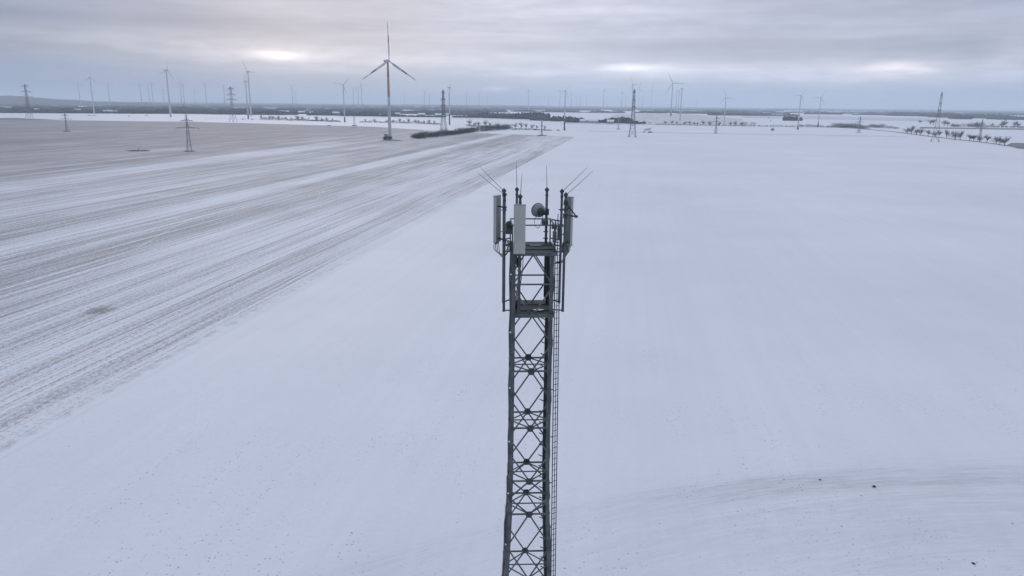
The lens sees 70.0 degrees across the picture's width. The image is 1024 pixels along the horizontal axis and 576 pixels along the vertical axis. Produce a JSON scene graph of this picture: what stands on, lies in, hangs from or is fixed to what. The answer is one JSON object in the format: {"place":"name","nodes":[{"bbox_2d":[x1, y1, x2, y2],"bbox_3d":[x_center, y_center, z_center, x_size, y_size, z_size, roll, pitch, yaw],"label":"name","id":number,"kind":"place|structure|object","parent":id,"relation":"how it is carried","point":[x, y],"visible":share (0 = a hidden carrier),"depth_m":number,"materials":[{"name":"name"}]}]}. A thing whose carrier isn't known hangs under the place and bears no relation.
{"place":"outdoors","nodes":[
{"label":"outdoors","id":0,"kind":"place"},
{"bbox_2d":[0,118,50,119],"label":"field","id":1,"kind":"structure","parent":0,"point":[21,119],"depth_m":1479.83,"materials":[{"name":"white snow"}]},
{"bbox_2d":[0,95,543,110],"bbox_3d":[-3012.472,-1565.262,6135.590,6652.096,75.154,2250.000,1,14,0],"label":"hills","id":2,"kind":"structure","parent":0,"point":[6,99],"depth_m":5531.63,"materials":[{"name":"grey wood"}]},
{"bbox_2d":[0,120,573,458],"bbox_3d":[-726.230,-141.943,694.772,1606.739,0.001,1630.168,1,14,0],"label":"stubble field","id":3,"kind":"structure","parent":0,"point":[97,306],"depth_m":233.80,"materials":[{"name":"white snow"}]},
{"bbox_2d":[61,112,68,130],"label":"pylon","id":4,"kind":"object","parent":3,"relation":"on","point":[64,115],"visible":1,"depth_m":923.03,"materials":[{"name":"metal"}]},
{"bbox_2d":[137,209,232,247],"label":"tyre track","id":5,"kind":"structure","parent":3,"relation":"on","point":[172,228],"depth_m":222.66,"materials":[{"name":"white snow"}]},
{"bbox_2d":[178,115,195,148],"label":"pylon","id":6,"kind":"object","parent":3,"relation":"on","point":[186,119],"visible":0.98,"depth_m":573.88,"materials":[{"name":"metal"}]},
{"bbox_2d":[362,22,414,137],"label":"wind turbine","id":7,"kind":"object","parent":3,"relation":"on","point":[387,61],"visible":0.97,"depth_m":789.76,"materials":[{"name":"white metal"}]},
{"bbox_2d":[66,113,561,121],"bbox_3d":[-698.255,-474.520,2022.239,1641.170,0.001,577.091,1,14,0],"label":"field margin","id":8,"kind":"object","parent":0,"point":[327,116],"visible":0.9,"depth_m":2111.38,"materials":[{"name":"white plant"}]},
{"bbox_2d":[0,106,1023,575],"bbox_3d":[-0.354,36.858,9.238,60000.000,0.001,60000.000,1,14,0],"label":"ground","id":9,"kind":"structure","parent":0,"point":[782,354],"depth_m":99.28,"materials":[{"name":"white snow"}]},
{"bbox_2d":[20,84,33,117],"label":"power pylon","id":10,"kind":"object","parent":9,"relation":"on","point":[27,99],"visible":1,"depth_m":1612.92,"materials":[{"name":"metal"}]},
{"bbox_2d":[85,71,94,113],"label":"wind turbine","id":11,"kind":"object","parent":9,"relation":"on","point":[91,92],"visible":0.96,"depth_m":2129.32,"materials":[{"name":"white metal"}]},
{"bbox_2d":[160,60,172,116],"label":"wind turbine","id":12,"kind":"object","parent":9,"relation":"on","point":[165,70],"visible":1,"depth_m":1831.72,"materials":[{"name":"white metal"}]},
{"bbox_2d":[226,86,236,121],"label":"power pylon","id":13,"kind":"object","parent":9,"relation":"on","point":[230,88],"visible":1,"depth_m":1467.78,"materials":[{"name":"metal"}]},
{"bbox_2d":[244,79,248,118],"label":"wind turbine","id":14,"kind":"object","parent":9,"relation":"on","point":[245,81],"visible":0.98,"depth_m":1689.90,"materials":[{"name":"white metal"}]},
{"bbox_2d":[242,60,255,115],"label":"wind turbine","id":15,"kind":"object","parent":9,"relation":"on","point":[249,90],"visible":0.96,"depth_m":2038.47,"materials":[{"name":"white metal"}]},
{"bbox_2d":[261,116,340,121],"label":"hedge","id":16,"kind":"object","parent":9,"relation":"on","point":[282,118],"visible":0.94,"depth_m":1589.05,"materials":[{"name":"plant"}]},
{"bbox_2d":[0,107,645,123],"bbox_3d":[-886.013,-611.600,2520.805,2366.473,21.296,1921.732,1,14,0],"label":"woodland","id":17,"kind":"object","parent":9,"relation":"on","point":[539,116],"visible":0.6,"depth_m":2209.95,"materials":[{"name":"grey plant"}]},
{"bbox_2d":[337,77,349,121],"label":"wind turbine","id":18,"kind":"object","parent":9,"relation":"on","point":[343,99],"visible":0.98,"depth_m":1499.86,"materials":[{"name":"white metal"}]},
{"bbox_2d":[349,110,358,124],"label":"pylon","id":19,"kind":"object","parent":9,"relation":"on","point":[353,112],"visible":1,"depth_m":1266.98,"materials":[{"name":"metal"}]},
{"bbox_2d":[360,120,440,124],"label":"hedge","id":20,"kind":"object","parent":9,"relation":"on","point":[400,122],"visible":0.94,"depth_m":1462.14,"materials":[{"name":"plant"}]},
{"bbox_2d":[440,90,446,131],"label":"power pylon","id":21,"kind":"object","parent":9,"relation":"on","point":[442,99],"visible":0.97,"depth_m":1024.31,"materials":[{"name":"metal"}]},
{"bbox_2d":[411,127,478,138],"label":"hedge","id":22,"kind":"object","parent":9,"relation":"on","point":[442,132],"visible":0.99,"depth_m":901.43,"materials":[{"name":"grey plant"}]},
{"bbox_2d":[447,87,451,124],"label":"wind turbine","id":23,"kind":"object","parent":9,"relation":"on","point":[449,103],"visible":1,"depth_m":1375.98,"materials":[{"name":"white metal"}]},
{"bbox_2d":[477,123,511,131],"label":"hedge","id":24,"kind":"object","parent":9,"relation":"on","point":[497,127],"visible":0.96,"depth_m":1097.21,"materials":[{"name":"grey plant"}]},
{"bbox_2d":[0,101,1023,115],"bbox_3d":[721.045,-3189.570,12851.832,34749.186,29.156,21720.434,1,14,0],"label":"forest","id":25,"kind":"object","parent":9,"relation":"on","point":[395,108],"visible":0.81,"depth_m":5500.56,"materials":[{"name":"grey plant"}]},
{"bbox_2d":[513,128,551,130],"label":"hedge","id":26,"kind":"object","parent":9,"relation":"on","point":[529,129],"visible":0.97,"depth_m":1140.42,"materials":[{"name":"grey plant"}]},
{"bbox_2d":[477,163,592,575],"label":"radio mast","id":27,"kind":"object","parent":9,"relation":"on","point":[519,247],"visible":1,"depth_m":32.20,"materials":[{"name":"metal"}]},
{"bbox_2d":[564,88,568,129],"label":"wind turbine","id":28,"kind":"object","parent":9,"relation":"on","point":[564,108],"visible":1,"depth_m":1129.17,"materials":[{"name":"white metal"}]},
{"bbox_2d":[587,119,597,122],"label":"village house","id":29,"kind":"structure","parent":9,"relation":"on","point":[592,120],"depth_m":1620.78,"materials":[{"name":"paint"}]},
{"bbox_2d":[628,89,636,136],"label":"power pylon","id":30,"kind":"object","parent":9,"relation":"on","point":[632,116],"visible":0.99,"depth_m":914.55,"materials":[{"name":"metal"}]},
{"bbox_2d":[631,79,636,114],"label":"wind turbine","id":31,"kind":"object","parent":9,"relation":"on","point":[632,97],"visible":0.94,"depth_m":2812.26,"materials":[{"name":"white metal"}]},
{"bbox_2d":[667,73,685,115],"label":"wind turbine","id":32,"kind":"object","parent":9,"relation":"on","point":[672,94],"visible":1,"depth_m":2915.86,"materials":[{"name":"white metal"}]},
{"bbox_2d":[679,88,682,120],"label":"wind turbine","id":33,"kind":"object","parent":9,"relation":"on","point":[681,104],"visible":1,"depth_m":1972.17,"materials":[{"name":"white metal"}]},
{"bbox_2d":[714,116,719,132],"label":"pylon","id":34,"kind":"object","parent":9,"relation":"on","point":[716,118],"visible":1,"depth_m":1054.36,"materials":[{"name":"metal"}]},
{"bbox_2d":[719,91,732,124],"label":"wind turbine","id":35,"kind":"object","parent":9,"relation":"on","point":[725,109],"visible":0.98,"depth_m":1512.40,"materials":[{"name":"white metal"}]},
{"bbox_2d":[658,123,795,126],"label":"hedge","id":36,"kind":"object","parent":9,"relation":"on","point":[724,125],"visible":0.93,"depth_m":1488.00,"materials":[{"name":"plant"}]},
{"bbox_2d":[511,109,1023,119],"bbox_3d":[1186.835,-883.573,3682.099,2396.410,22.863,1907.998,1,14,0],"label":"woodland","id":37,"kind":"object","parent":9,"relation":"on","point":[943,115],"visible":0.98,"depth_m":3663.45,"materials":[{"name":"grey plant"}]},
{"bbox_2d":[782,116,802,120],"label":"copse","id":38,"kind":"object","parent":9,"relation":"on","point":[789,118],"visible":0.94,"depth_m":2143.11,"materials":[{"name":"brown wood"}]},
{"bbox_2d":[795,91,804,129],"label":"wind turbine","id":39,"kind":"object","parent":9,"relation":"on","point":[799,110],"visible":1,"depth_m":1286.20,"materials":[{"name":"white metal"}]},
{"bbox_2d":[813,91,825,125],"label":"wind turbine","id":40,"kind":"object","parent":9,"relation":"on","point":[819,108],"visible":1,"depth_m":1551.87,"materials":[{"name":"white metal"}]},
{"bbox_2d":[799,124,846,127],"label":"hedge","id":41,"kind":"object","parent":9,"relation":"on","point":[822,126],"visible":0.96,"depth_m":1460.14,"materials":[{"name":"plant"}]},
{"bbox_2d":[830,121,870,128],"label":"thicket","id":42,"kind":"object","parent":9,"relation":"on","point":[851,126],"visible":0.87,"depth_m":1406.34,"materials":[{"name":"plant"}]},
{"bbox_2d":[868,124,897,128],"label":"hedge","id":43,"kind":"object","parent":9,"relation":"on","point":[877,126],"visible":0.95,"depth_m":1452.29,"materials":[{"name":"grey plant"}]},
{"bbox_2d":[930,92,942,141],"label":"power pylon","id":44,"kind":"object","parent":9,"relation":"on","point":[941,96],"visible":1,"depth_m":868.48,"materials":[{"name":"metal"}]},
{"bbox_2d":[951,131,962,139],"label":"bare tree","id":45,"kind":"object","parent":9,"relation":"on","point":[954,135],"visible":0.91,"depth_m":931.73,"materials":[{"name":"brown plant"}]},
{"bbox_2d":[975,119,986,140],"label":"pylon","id":46,"kind":"object","parent":9,"relation":"on","point":[980,133],"visible":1,"depth_m":881.12,"materials":[{"name":"metal"}]},
{"bbox_2d":[951,123,1022,127],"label":"hedge","id":47,"kind":"object","parent":9,"relation":"on","point":[954,125],"visible":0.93,"depth_m":1586.61,"materials":[{"name":"plant"}]},
{"bbox_2d":[0,0,1023,109],"label":"sky","id":48,"kind":"structure","parent":0,"point":[864,54],"materials":[{"name":"grey"}]},
{"bbox_2d":[596,114,743,124],"bbox_3d":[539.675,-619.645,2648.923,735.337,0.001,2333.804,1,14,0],"label":"field","id":49,"kind":"structure","parent":0,"point":[656,119],"depth_m":2208.00,"materials":[{"name":"white snow"}]},
{"bbox_2d":[609,131,894,136],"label":"field margin","id":50,"kind":"object","parent":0,"point":[777,134],"visible":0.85,"depth_m":1052.82,"materials":[{"name":"white plant"}]},
{"bbox_2d":[742,116,938,121],"bbox_3d":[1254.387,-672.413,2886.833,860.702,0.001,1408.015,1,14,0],"label":"field","id":51,"kind":"structure","parent":0,"point":[857,118],"depth_m":2753.91,"materials":[{"name":"white snow"}]},
{"bbox_2d":[848,126,1021,147],"bbox_3d":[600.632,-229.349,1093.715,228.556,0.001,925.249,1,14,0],"label":"path","id":52,"kind":"structure","parent":0,"point":[941,137],"depth_m":995.75,"materials":[{"name":"white plant"}]},
{"bbox_2d":[920,127,1023,129],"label":"field","id":53,"kind":"structure","parent":0,"point":[973,128],"depth_m":1471.39,"materials":[{"name":"white snow"}]},
{"bbox_2d":[968,122,979,126],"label":"village house","id":54,"kind":"structure","parent":0,"point":[971,123],"depth_m":1626.84,"materials":[{"name":"paint"}]},
{"bbox_2d":[1008,143,1023,148],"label":"field","id":55,"kind":"structure","parent":0,"point":[1016,145],"depth_m":796.10,"materials":[{"name":"white snow"}]}
]}

